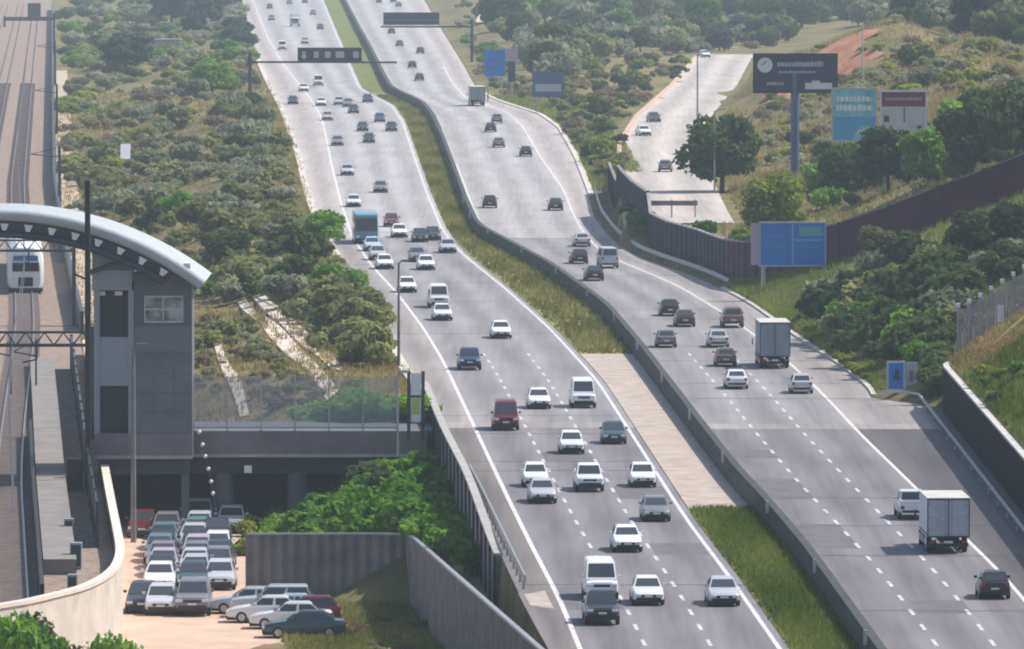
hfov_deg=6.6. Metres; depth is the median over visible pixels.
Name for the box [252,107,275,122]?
shrub
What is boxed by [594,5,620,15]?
tree
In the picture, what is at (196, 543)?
sedan
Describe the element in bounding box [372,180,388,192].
sedan
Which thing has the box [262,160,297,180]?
shrub
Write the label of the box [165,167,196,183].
shrub
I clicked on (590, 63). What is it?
shrub
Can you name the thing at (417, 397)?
notice sign
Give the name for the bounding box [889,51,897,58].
shrub
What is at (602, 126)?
shrub
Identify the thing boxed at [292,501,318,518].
shrub
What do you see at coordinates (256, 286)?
shrub
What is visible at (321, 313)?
shrub
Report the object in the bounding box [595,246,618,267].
minibus
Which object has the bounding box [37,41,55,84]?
catenary mast
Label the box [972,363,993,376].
shrub
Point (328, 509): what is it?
shrub
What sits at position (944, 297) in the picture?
shrub
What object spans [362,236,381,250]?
sedan
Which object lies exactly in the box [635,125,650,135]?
sedan
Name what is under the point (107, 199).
shrub
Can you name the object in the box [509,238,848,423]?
carriageway
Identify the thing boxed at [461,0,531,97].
undergrowth
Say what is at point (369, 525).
shrub
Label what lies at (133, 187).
shrub
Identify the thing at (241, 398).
footpath
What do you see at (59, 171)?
catenary mast
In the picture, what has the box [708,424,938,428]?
bridge joint
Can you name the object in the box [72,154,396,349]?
undergrowth
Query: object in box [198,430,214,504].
festoon lamps
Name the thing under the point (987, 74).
shrub
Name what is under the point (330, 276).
shrub
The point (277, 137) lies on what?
shrub
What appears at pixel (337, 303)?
shrub
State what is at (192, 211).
shrub
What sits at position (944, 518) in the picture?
box truck
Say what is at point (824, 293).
shrub
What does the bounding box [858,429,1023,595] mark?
shoulder
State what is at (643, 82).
shrub
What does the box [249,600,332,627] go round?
sedan
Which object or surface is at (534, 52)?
tree
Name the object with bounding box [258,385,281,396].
shrub
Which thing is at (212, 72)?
tree
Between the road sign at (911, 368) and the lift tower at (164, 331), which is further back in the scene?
the road sign at (911, 368)
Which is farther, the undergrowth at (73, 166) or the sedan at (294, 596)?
the undergrowth at (73, 166)
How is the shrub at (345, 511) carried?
on the ground at (387, 582)
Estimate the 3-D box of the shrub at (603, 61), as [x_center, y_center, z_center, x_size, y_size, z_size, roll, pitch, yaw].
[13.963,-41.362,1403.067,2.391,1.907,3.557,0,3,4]
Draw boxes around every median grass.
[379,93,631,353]
[689,503,860,648]
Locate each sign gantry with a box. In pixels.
[248,48,396,91]
[381,12,472,61]
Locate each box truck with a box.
[289,13,300,26]
[468,86,484,105]
[752,318,790,367]
[914,490,969,551]
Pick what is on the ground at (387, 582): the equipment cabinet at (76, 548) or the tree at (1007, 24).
the tree at (1007, 24)
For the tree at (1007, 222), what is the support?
on the ground at (387, 582)
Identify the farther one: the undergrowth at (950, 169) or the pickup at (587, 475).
the undergrowth at (950, 169)
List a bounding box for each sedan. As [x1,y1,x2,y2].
[141,560,178,583]
[144,540,179,566]
[145,547,181,566]
[146,521,180,534]
[149,511,182,528]
[174,560,211,588]
[176,522,208,547]
[177,547,213,567]
[178,540,208,554]
[179,516,207,525]
[204,517,233,535]
[209,539,237,564]
[211,586,265,613]
[226,594,292,622]
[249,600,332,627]
[262,609,346,637]
[268,15,274,19]
[284,593,307,599]
[287,95,298,103]
[298,83,308,91]
[315,97,326,105]
[317,23,323,28]
[321,111,333,119]
[330,135,343,145]
[333,96,343,104]
[340,164,354,174]
[342,98,353,106]
[345,194,361,206]
[347,104,359,112]
[356,121,368,130]
[362,94,373,101]
[362,133,375,142]
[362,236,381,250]
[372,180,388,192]
[374,254,394,268]
[385,121,397,130]
[387,28,395,33]
[390,223,408,237]
[396,276,417,291]
[407,61,416,67]
[410,228,428,241]
[415,73,423,80]
[416,47,424,53]
[416,254,435,269]
[425,226,441,239]
[431,303,453,319]
[438,238,457,252]
[484,122,496,131]
[489,320,512,337]
[492,137,505,146]
[518,146,532,155]
[525,387,552,408]
[526,478,557,502]
[547,198,563,210]
[572,232,590,246]
[583,265,603,280]
[609,524,643,551]
[629,575,665,604]
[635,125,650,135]
[639,495,671,520]
[672,309,694,326]
[696,50,710,56]
[704,575,741,605]
[705,329,728,346]
[722,369,747,388]
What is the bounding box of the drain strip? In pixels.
[920,403,1023,537]
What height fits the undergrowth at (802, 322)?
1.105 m
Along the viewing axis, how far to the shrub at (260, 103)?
1208.77 m
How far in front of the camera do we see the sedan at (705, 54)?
1474.39 m
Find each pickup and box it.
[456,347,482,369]
[573,462,605,490]
[581,589,621,623]
[893,489,920,518]
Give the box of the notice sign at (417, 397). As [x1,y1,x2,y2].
[407,371,424,440]
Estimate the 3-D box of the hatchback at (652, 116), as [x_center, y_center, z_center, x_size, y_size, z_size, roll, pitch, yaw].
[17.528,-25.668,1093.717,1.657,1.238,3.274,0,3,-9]
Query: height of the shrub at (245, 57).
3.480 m
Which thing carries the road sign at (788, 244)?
on the ground at (387, 582)
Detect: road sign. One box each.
[484,50,504,100]
[505,48,517,98]
[532,72,563,111]
[751,222,825,287]
[887,361,904,390]
[906,362,917,386]
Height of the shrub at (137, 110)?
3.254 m
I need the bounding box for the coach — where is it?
[352,210,377,242]
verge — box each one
[264,97,321,261]
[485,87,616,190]
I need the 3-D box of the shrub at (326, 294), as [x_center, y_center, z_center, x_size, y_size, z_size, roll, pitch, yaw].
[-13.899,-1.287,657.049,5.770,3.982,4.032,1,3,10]
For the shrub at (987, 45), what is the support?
on the ground at (387, 582)
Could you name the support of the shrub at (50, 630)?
on the ground at (387, 582)
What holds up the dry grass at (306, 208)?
on the ground at (387, 582)
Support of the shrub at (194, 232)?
on the ground at (387, 582)
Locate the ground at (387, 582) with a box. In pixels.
[51,0,1023,648]
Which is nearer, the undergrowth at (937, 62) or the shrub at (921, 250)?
the shrub at (921, 250)
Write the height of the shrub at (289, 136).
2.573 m
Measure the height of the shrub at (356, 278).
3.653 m
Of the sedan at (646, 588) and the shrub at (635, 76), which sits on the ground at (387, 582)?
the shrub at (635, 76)
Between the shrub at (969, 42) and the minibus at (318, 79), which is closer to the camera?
the shrub at (969, 42)
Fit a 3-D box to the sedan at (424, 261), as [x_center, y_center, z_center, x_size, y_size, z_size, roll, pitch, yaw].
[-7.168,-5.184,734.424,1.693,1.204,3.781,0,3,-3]
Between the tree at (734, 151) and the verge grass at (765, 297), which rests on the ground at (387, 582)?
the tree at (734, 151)
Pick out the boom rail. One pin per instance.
(671, 203)
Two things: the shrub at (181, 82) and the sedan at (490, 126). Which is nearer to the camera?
the sedan at (490, 126)
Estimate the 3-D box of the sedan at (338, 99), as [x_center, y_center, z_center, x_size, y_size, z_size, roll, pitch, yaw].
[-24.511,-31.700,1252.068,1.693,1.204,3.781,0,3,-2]
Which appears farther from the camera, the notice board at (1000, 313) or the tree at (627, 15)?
the tree at (627, 15)
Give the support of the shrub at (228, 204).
on the ground at (387, 582)
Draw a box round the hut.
[154,39,181,48]
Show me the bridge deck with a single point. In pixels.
(258, 473)
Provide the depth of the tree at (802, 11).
1752.90 m
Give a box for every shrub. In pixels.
[0,609,36,648]
[0,615,50,648]
[17,613,72,648]
[20,610,58,639]
[37,633,69,648]
[49,95,77,103]
[62,83,82,94]
[63,96,91,109]
[67,644,83,648]
[72,162,128,185]
[78,110,105,120]
[79,47,97,55]
[81,185,106,197]
[82,167,121,187]
[83,148,108,164]
[83,185,134,211]
[84,107,102,113]
[84,630,143,648]
[90,140,120,152]
[90,184,131,212]
[94,75,118,90]
[97,56,123,67]
[113,193,146,216]
[115,128,131,133]
[118,176,141,187]
[123,66,151,77]
[125,103,154,119]
[126,181,153,194]
[128,124,162,140]
[130,84,150,99]
[130,162,146,175]
[132,206,175,228]
[135,186,172,206]
[136,151,169,164]
[149,167,173,182]
[152,106,193,127]
[152,182,182,194]
[153,190,194,210]
[157,197,209,227]
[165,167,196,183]
[169,142,201,161]
[176,77,189,88]
[178,161,194,169]
[183,77,209,98]
[184,134,203,144]
[187,223,206,238]
[192,188,238,202]
[194,256,228,290]
[194,328,222,349]
[194,354,214,367]
[195,207,259,235]
[196,153,220,163]
[198,312,220,322]
[198,320,214,329]
[200,279,216,295]
[205,198,260,213]
[207,99,239,118]
[207,318,245,335]
[208,255,262,285]
[215,91,249,106]
[218,145,249,162]
[220,181,264,203]
[220,247,274,266]
[221,90,241,96]
[221,134,257,147]
[226,115,271,135]
[227,206,275,222]
[228,68,252,83]
[232,347,245,354]
[233,103,257,120]
[234,537,244,555]
[235,519,257,535]
[236,166,272,182]
[236,514,257,531]
[237,54,257,67]
[240,68,258,75]
[240,272,275,294]
[240,350,252,359]
[242,91,266,103]
[242,316,255,324]
[244,210,271,237]
[245,342,275,355]
[246,75,261,84]
[247,148,289,161]
[248,101,269,107]
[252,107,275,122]
[252,276,263,293]
[253,147,268,154]
[253,181,278,200]
[255,102,268,107]
[255,227,320,257]
[257,131,273,140]
[257,271,308,304]
[258,129,294,146]
[258,222,289,241]
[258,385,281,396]
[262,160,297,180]
[262,200,295,215]
[263,209,305,224]
[263,253,318,276]
[267,394,293,409]
[270,223,335,258]
[272,131,292,144]
[279,506,320,532]
[285,281,353,317]
[289,274,353,299]
[289,516,329,532]
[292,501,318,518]
[296,396,322,405]
[299,491,338,506]
[304,303,338,326]
[304,315,363,349]
[305,280,318,291]
[306,272,354,290]
[307,261,369,289]
[309,527,334,532]
[311,504,322,518]
[313,261,353,270]
[318,255,349,269]
[319,496,358,519]
[325,491,347,516]
[329,294,352,306]
[329,297,396,325]
[332,285,393,309]
[333,319,400,367]
[336,472,370,494]
[336,492,381,525]
[338,514,361,532]
[344,484,385,503]
[344,516,380,532]
[345,377,365,387]
[346,459,394,483]
[357,268,368,280]
[357,469,395,497]
[359,509,374,525]
[363,488,423,517]
[370,497,459,527]
[376,615,392,623]
[380,463,445,491]
[380,515,400,532]
[385,476,452,496]
[390,643,416,648]
[391,449,438,471]
[405,618,427,628]
[414,510,456,533]
[422,524,471,556]
[423,492,455,503]
[423,513,467,535]
[427,519,467,544]
[453,540,479,574]
[547,92,566,99]
[560,116,589,132]
[564,75,571,86]
[566,91,586,105]
[567,126,590,138]
[579,140,591,157]
[581,56,604,69]
[583,97,614,115]
[583,113,614,131]
[584,67,609,79]
[588,137,616,154]
[595,121,618,132]
[597,58,607,65]
[608,152,631,159]
[609,74,629,85]
[616,201,632,214]
[618,69,651,85]
[621,91,650,101]
[623,51,646,63]
[624,211,647,230]
[633,208,655,215]
[637,80,650,89]
[641,53,658,61]
[692,219,718,233]
[730,225,750,235]
[735,233,750,240]
[758,99,783,110]
[771,95,790,102]
[784,129,817,144]
[794,279,860,319]
[801,277,852,292]
[809,124,828,135]
[816,93,829,96]
[816,296,854,334]
[817,282,864,301]
[823,299,852,314]
[825,298,898,336]
[828,314,890,354]
[834,268,854,278]
[836,268,863,282]
[837,279,855,288]
[838,73,847,84]
[843,313,874,331]
[847,299,880,316]
[851,277,904,300]
[853,275,864,285]
[854,248,901,273]
[857,290,901,305]
[859,329,916,360]
[862,267,887,284]
[863,263,899,273]
[866,261,897,283]
[870,254,923,288]
[878,320,903,340]
[879,228,938,264]
[882,297,922,323]
[884,5,913,22]
[884,310,951,337]
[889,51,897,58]
[889,304,940,320]
[896,44,935,66]
[896,284,918,302]
[897,339,927,361]
[902,263,927,287]
[902,330,930,343]
[903,242,969,275]
[906,64,945,86]
[906,265,946,291]
[912,243,936,254]
[912,258,960,278]
[914,41,930,50]
[915,264,987,294]
[915,326,956,346]
[917,282,989,313]
[935,69,966,87]
[937,226,994,253]
[937,305,984,327]
[961,38,979,51]
[968,250,989,266]
[968,371,975,378]
[970,71,989,84]
[971,265,995,284]
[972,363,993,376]
[975,250,1023,276]
[977,38,1001,54]
[979,376,994,383]
[980,67,1010,79]
[985,391,1003,402]
[986,236,1023,253]
[986,237,1023,259]
[990,367,1007,378]
[992,63,1003,70]
[997,238,1023,247]
[1006,360,1023,374]
[1014,370,1023,378]
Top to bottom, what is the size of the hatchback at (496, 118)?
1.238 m
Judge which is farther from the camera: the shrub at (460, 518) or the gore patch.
the shrub at (460, 518)
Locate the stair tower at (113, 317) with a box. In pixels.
[92,270,133,432]
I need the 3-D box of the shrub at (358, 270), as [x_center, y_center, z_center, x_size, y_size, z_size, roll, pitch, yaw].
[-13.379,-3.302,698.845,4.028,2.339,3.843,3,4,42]
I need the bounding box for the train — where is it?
[6,238,43,291]
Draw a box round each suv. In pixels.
[172,576,213,614]
[180,497,216,516]
[230,583,312,606]
[719,306,743,327]
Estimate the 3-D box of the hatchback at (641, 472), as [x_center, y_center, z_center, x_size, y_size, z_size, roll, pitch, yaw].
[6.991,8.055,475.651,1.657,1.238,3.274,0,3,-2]
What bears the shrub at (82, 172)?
on the ground at (387, 582)
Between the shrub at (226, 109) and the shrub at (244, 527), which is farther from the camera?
the shrub at (226, 109)
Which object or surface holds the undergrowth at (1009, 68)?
on the ground at (387, 582)
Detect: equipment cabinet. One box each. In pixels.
[64,518,73,535]
[67,574,77,587]
[68,458,82,490]
[70,542,81,569]
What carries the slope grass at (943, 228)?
on the ground at (387, 582)
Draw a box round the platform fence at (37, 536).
[29,419,43,594]
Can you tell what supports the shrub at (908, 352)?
on the ground at (387, 582)
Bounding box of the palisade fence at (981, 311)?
[956,265,1023,350]
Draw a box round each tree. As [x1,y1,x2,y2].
[96,31,153,68]
[148,0,195,22]
[180,9,206,30]
[185,57,239,93]
[188,0,223,23]
[198,228,256,265]
[219,26,258,43]
[221,16,254,30]
[223,0,243,6]
[301,209,345,240]
[476,0,527,32]
[504,11,532,36]
[522,0,540,12]
[526,40,559,70]
[532,22,573,39]
[536,0,564,20]
[551,1,576,17]
[559,8,584,26]
[581,0,600,4]
[591,15,633,26]
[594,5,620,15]
[604,29,633,42]
[609,7,634,24]
[627,26,655,51]
[631,0,664,18]
[654,20,673,28]
[666,0,685,6]
[671,111,764,191]
[682,0,725,26]
[704,26,733,50]
[716,0,740,16]
[725,13,751,28]
[739,170,808,226]
[741,0,785,17]
[742,19,769,38]
[783,0,821,26]
[803,170,835,202]
[816,0,840,15]
[816,144,870,193]
[833,0,861,20]
[850,124,922,191]
[857,224,898,259]
[866,0,882,6]
[888,0,921,23]
[896,128,949,185]
[932,97,1000,172]
[941,209,994,250]
[947,0,1002,37]
[978,87,1023,155]
[988,12,1023,42]
[988,200,1023,243]
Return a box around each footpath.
[214,343,248,416]
[239,299,337,398]
[253,294,341,370]
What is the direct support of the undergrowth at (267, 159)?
on the ground at (387, 582)
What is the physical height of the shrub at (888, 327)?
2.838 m
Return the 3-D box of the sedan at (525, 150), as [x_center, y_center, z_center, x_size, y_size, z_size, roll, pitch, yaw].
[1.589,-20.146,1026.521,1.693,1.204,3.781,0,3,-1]
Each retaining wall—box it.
[425,381,502,607]
[943,362,1023,512]
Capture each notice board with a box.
[120,144,130,160]
[997,305,1003,321]
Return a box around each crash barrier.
[469,464,525,588]
[594,186,728,283]
[878,390,1023,530]
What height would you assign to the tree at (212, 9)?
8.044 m
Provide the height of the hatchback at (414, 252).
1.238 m
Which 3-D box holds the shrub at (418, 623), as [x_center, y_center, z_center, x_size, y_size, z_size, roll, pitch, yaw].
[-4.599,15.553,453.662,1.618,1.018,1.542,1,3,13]
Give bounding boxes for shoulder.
[242,0,351,237]
[332,238,469,421]
[403,0,609,237]
[449,428,576,648]
[590,238,935,423]
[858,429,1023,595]
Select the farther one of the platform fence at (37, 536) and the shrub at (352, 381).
the shrub at (352, 381)
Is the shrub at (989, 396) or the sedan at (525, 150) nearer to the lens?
the shrub at (989, 396)
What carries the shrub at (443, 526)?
on the ground at (387, 582)
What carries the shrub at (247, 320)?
on the ground at (387, 582)
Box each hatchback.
[123,580,155,612]
[125,508,155,537]
[142,532,177,561]
[142,582,176,614]
[143,553,178,572]
[144,526,179,547]
[177,553,209,564]
[178,527,207,554]
[179,533,210,549]
[182,510,212,520]
[206,530,234,541]
[207,545,236,563]
[207,558,238,589]
[214,504,248,530]
[272,595,341,617]
[301,37,308,43]
[368,245,386,259]
[373,112,385,121]
[382,213,399,226]
[395,40,403,46]
[407,246,426,261]
[481,195,497,207]
[491,114,502,122]
[520,461,550,486]
[557,430,585,453]
[568,248,587,263]
[599,420,627,443]
[627,461,657,486]
[646,112,660,121]
[653,329,676,347]
[657,299,679,315]
[658,159,672,171]
[712,347,736,365]
[787,373,812,392]
[974,570,1009,598]
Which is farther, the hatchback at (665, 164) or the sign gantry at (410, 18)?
the sign gantry at (410, 18)
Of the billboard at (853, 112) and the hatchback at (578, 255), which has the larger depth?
the billboard at (853, 112)
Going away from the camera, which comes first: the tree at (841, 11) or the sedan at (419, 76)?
the sedan at (419, 76)
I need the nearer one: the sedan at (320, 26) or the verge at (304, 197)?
the verge at (304, 197)
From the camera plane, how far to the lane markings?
509.86 m
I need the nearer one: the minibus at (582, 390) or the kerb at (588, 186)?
the minibus at (582, 390)
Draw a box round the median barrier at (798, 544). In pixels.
[342,0,886,648]
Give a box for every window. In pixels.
[135,283,189,324]
[603,249,615,254]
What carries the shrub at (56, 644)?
on the ground at (387, 582)
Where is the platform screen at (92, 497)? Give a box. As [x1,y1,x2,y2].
[70,334,98,547]
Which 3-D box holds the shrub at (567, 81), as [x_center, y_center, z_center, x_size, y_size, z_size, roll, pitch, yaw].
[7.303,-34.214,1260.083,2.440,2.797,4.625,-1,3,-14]
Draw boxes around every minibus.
[277,40,286,49]
[313,74,323,85]
[427,283,450,307]
[491,398,520,429]
[569,377,597,407]
[581,556,620,598]
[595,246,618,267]
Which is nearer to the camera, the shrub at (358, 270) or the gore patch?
the gore patch
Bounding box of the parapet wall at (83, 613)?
[0,340,123,648]
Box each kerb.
[257,58,412,385]
[485,92,593,195]
[617,55,696,228]
[720,287,875,396]
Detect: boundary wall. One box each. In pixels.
[608,162,723,274]
[723,153,1023,278]
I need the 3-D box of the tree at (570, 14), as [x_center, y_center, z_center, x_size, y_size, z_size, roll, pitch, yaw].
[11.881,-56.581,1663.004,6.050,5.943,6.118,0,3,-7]
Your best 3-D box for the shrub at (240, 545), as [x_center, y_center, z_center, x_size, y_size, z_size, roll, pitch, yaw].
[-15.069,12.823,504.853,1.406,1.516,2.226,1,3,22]
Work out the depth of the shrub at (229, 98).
1206.65 m
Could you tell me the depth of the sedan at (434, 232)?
792.20 m
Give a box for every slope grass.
[50,79,410,421]
[757,189,1023,371]
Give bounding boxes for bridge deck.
[94,422,432,523]
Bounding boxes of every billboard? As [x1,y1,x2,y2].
[753,53,837,176]
[831,88,876,145]
[880,90,926,180]
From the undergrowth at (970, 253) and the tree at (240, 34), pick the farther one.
the tree at (240, 34)
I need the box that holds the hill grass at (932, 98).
[718,16,1023,192]
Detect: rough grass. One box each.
[280,595,444,648]
[717,82,999,239]
[718,89,996,239]
[948,307,1023,374]
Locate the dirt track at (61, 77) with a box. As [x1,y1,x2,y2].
[54,70,93,324]
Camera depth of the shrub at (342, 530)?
491.62 m
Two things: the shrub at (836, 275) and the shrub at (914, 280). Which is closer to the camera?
the shrub at (914, 280)
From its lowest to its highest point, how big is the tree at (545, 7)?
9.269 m
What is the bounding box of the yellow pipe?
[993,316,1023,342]
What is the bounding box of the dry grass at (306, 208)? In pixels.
[238,94,410,392]
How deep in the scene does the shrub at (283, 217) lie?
816.66 m
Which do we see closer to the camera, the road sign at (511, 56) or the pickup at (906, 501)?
the pickup at (906, 501)
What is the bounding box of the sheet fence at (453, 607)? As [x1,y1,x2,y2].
[245,533,543,648]
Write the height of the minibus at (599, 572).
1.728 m
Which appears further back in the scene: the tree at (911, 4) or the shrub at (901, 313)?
the tree at (911, 4)
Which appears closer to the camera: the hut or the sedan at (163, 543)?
the sedan at (163, 543)
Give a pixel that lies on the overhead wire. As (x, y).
(11, 459)
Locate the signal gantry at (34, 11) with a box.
[3,3,52,26]
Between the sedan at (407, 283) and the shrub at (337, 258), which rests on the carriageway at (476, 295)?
the sedan at (407, 283)
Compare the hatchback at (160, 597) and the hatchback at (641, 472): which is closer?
the hatchback at (160, 597)
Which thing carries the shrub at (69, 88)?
on the ground at (387, 582)
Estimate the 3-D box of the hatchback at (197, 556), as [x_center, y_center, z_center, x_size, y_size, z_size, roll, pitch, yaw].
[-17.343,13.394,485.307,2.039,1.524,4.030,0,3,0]
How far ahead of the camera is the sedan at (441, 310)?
650.78 m
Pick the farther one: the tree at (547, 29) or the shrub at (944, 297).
the tree at (547, 29)
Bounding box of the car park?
[120,522,283,648]
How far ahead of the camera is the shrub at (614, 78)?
1275.87 m
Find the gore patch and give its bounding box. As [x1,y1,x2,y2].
[524,591,553,608]
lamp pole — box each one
[131,343,146,542]
[397,259,409,364]
[397,370,408,455]
[696,50,707,118]
[714,108,725,192]
[862,20,869,78]
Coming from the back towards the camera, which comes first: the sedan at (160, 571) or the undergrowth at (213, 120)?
the undergrowth at (213, 120)
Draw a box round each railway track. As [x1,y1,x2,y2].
[0,4,23,141]
[0,21,40,619]
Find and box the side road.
[625,54,752,222]
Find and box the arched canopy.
[0,203,210,288]
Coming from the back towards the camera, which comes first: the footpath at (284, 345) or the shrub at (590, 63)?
the shrub at (590, 63)
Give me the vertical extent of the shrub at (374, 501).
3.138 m
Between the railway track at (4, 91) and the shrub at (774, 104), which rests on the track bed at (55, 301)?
the railway track at (4, 91)
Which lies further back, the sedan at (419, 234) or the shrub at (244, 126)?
the shrub at (244, 126)
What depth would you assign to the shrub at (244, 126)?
1073.27 m
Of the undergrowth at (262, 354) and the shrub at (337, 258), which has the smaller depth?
the undergrowth at (262, 354)
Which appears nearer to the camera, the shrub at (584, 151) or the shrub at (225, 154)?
the shrub at (225, 154)
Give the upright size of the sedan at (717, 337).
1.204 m
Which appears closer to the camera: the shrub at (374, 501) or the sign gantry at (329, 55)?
the shrub at (374, 501)
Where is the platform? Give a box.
[30,358,76,574]
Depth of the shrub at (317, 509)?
510.31 m
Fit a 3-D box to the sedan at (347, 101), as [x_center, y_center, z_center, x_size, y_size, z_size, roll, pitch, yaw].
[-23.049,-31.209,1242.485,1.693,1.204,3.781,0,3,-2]
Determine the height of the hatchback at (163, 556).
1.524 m
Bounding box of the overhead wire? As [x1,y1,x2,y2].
[8,65,25,510]
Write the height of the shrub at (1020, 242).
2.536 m
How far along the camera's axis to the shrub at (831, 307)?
612.82 m
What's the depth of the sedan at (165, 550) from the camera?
490.17 m
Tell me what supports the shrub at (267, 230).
on the ground at (387, 582)
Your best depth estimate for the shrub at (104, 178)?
989.92 m
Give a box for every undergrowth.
[49,0,252,67]
[50,56,292,181]
[51,63,288,184]
[55,0,260,65]
[56,59,244,187]
[56,59,272,173]
[58,62,245,182]
[60,0,256,67]
[63,156,385,363]
[64,0,226,68]
[71,57,289,170]
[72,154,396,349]
[104,160,400,364]
[194,317,317,397]
[194,321,325,410]
[194,340,321,407]
[251,394,449,540]
[258,385,456,538]
[344,614,414,648]
[454,4,531,90]
[458,1,528,87]
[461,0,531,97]
[471,0,1023,69]
[483,0,1023,73]
[510,0,956,79]
[549,54,691,169]
[555,55,689,175]
[556,51,673,167]
[566,52,681,170]
[648,35,778,52]
[688,17,840,51]
[752,35,1023,153]
[761,43,1014,162]
[762,14,1021,163]
[770,37,1023,173]
[790,313,874,380]
[796,317,871,378]
[800,250,996,352]
[802,248,988,364]
[803,87,1023,208]
[809,77,1023,204]
[813,249,1011,380]
[914,341,956,393]
[918,367,937,394]
[919,364,928,385]
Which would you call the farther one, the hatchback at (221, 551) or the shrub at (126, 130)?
the shrub at (126, 130)
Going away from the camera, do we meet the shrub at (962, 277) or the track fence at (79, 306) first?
the shrub at (962, 277)
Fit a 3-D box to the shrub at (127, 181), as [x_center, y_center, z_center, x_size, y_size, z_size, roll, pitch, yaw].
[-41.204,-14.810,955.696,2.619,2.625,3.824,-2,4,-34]
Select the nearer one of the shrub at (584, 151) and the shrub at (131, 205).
the shrub at (131, 205)
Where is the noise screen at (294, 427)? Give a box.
[193,376,396,430]
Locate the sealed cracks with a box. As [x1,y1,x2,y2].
[396,275,1015,610]
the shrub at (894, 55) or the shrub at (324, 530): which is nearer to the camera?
the shrub at (324, 530)
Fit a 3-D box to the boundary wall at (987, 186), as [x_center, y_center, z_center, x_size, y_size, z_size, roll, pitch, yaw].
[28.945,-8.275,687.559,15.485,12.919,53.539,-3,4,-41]
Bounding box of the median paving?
[581,354,746,507]
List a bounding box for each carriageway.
[253,0,452,237]
[347,0,581,237]
[357,238,630,421]
[477,428,789,648]
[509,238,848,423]
[711,429,1023,648]
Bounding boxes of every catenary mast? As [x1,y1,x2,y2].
[0,339,11,393]
[14,338,36,384]
[31,146,60,203]
[35,84,57,134]
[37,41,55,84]
[40,13,54,53]
[72,180,91,488]
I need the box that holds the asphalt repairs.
[542,450,971,612]
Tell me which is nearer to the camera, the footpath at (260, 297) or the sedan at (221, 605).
the sedan at (221, 605)
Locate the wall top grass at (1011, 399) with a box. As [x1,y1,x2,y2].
[960,335,1023,447]
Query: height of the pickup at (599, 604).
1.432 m
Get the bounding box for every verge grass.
[725,267,920,390]
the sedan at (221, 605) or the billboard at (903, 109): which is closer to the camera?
the sedan at (221, 605)
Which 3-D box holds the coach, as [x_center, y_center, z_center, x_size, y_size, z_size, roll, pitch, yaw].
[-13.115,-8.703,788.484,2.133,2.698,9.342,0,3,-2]
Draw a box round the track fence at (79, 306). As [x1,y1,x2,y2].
[52,4,83,330]
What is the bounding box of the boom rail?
[651,199,696,216]
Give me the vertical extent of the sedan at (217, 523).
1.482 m
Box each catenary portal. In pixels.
[0,239,75,325]
[0,326,93,439]
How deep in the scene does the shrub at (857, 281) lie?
634.05 m
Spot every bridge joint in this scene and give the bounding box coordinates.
[446,422,634,427]
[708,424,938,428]
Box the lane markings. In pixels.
[253,0,1023,648]
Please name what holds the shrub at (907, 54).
on the ground at (387, 582)
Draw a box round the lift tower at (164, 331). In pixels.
[132,271,193,432]
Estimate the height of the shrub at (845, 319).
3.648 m
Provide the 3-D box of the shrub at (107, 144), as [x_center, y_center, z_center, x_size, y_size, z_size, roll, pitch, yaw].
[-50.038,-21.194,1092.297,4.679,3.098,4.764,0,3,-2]
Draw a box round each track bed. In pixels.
[0,0,77,325]
[0,326,113,593]
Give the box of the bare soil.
[752,29,885,107]
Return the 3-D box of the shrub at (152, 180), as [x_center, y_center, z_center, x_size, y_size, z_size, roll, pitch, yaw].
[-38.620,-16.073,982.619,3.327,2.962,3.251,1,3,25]
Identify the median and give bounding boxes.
[324,0,387,92]
[372,93,631,353]
[691,511,790,648]
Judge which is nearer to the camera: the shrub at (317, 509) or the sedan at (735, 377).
the shrub at (317, 509)

